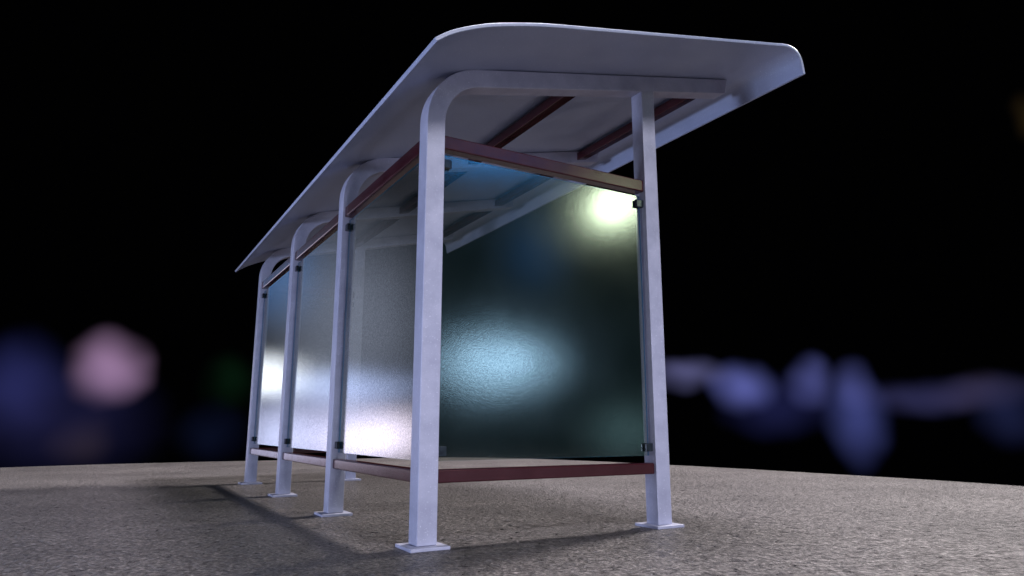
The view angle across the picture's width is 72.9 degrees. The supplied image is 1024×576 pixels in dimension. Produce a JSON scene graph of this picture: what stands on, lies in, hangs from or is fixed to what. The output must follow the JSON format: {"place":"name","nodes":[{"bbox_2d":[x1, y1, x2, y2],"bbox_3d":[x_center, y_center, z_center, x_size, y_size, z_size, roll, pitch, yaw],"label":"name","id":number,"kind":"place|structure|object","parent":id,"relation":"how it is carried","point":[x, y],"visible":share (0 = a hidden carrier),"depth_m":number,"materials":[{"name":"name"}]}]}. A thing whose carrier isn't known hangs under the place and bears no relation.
{"place":"outdoors","nodes":[
{"label":"outdoors","id":0,"kind":"place"},
{"bbox_2d":[0,457,1023,575],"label":"ground","id":1,"kind":"structure","parent":0,"point":[215,518],"depth_m":4.34,"materials":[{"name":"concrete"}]},
{"bbox_2d":[235,23,804,552],"bbox_3d":[-0.648,0.261,6.448,2.841,3.237,5.958,7,-13,-30],"label":"bus shelter","id":2,"kind":"object","parent":1,"relation":"on","point":[461,137],"visible":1,"depth_m":4.83,"materials":[{"name":"paint"}]},
{"bbox_2d":[0,0,1023,485],"label":"sky","id":3,"kind":"structure","parent":0,"point":[842,246],"materials":[{"name":"black"}]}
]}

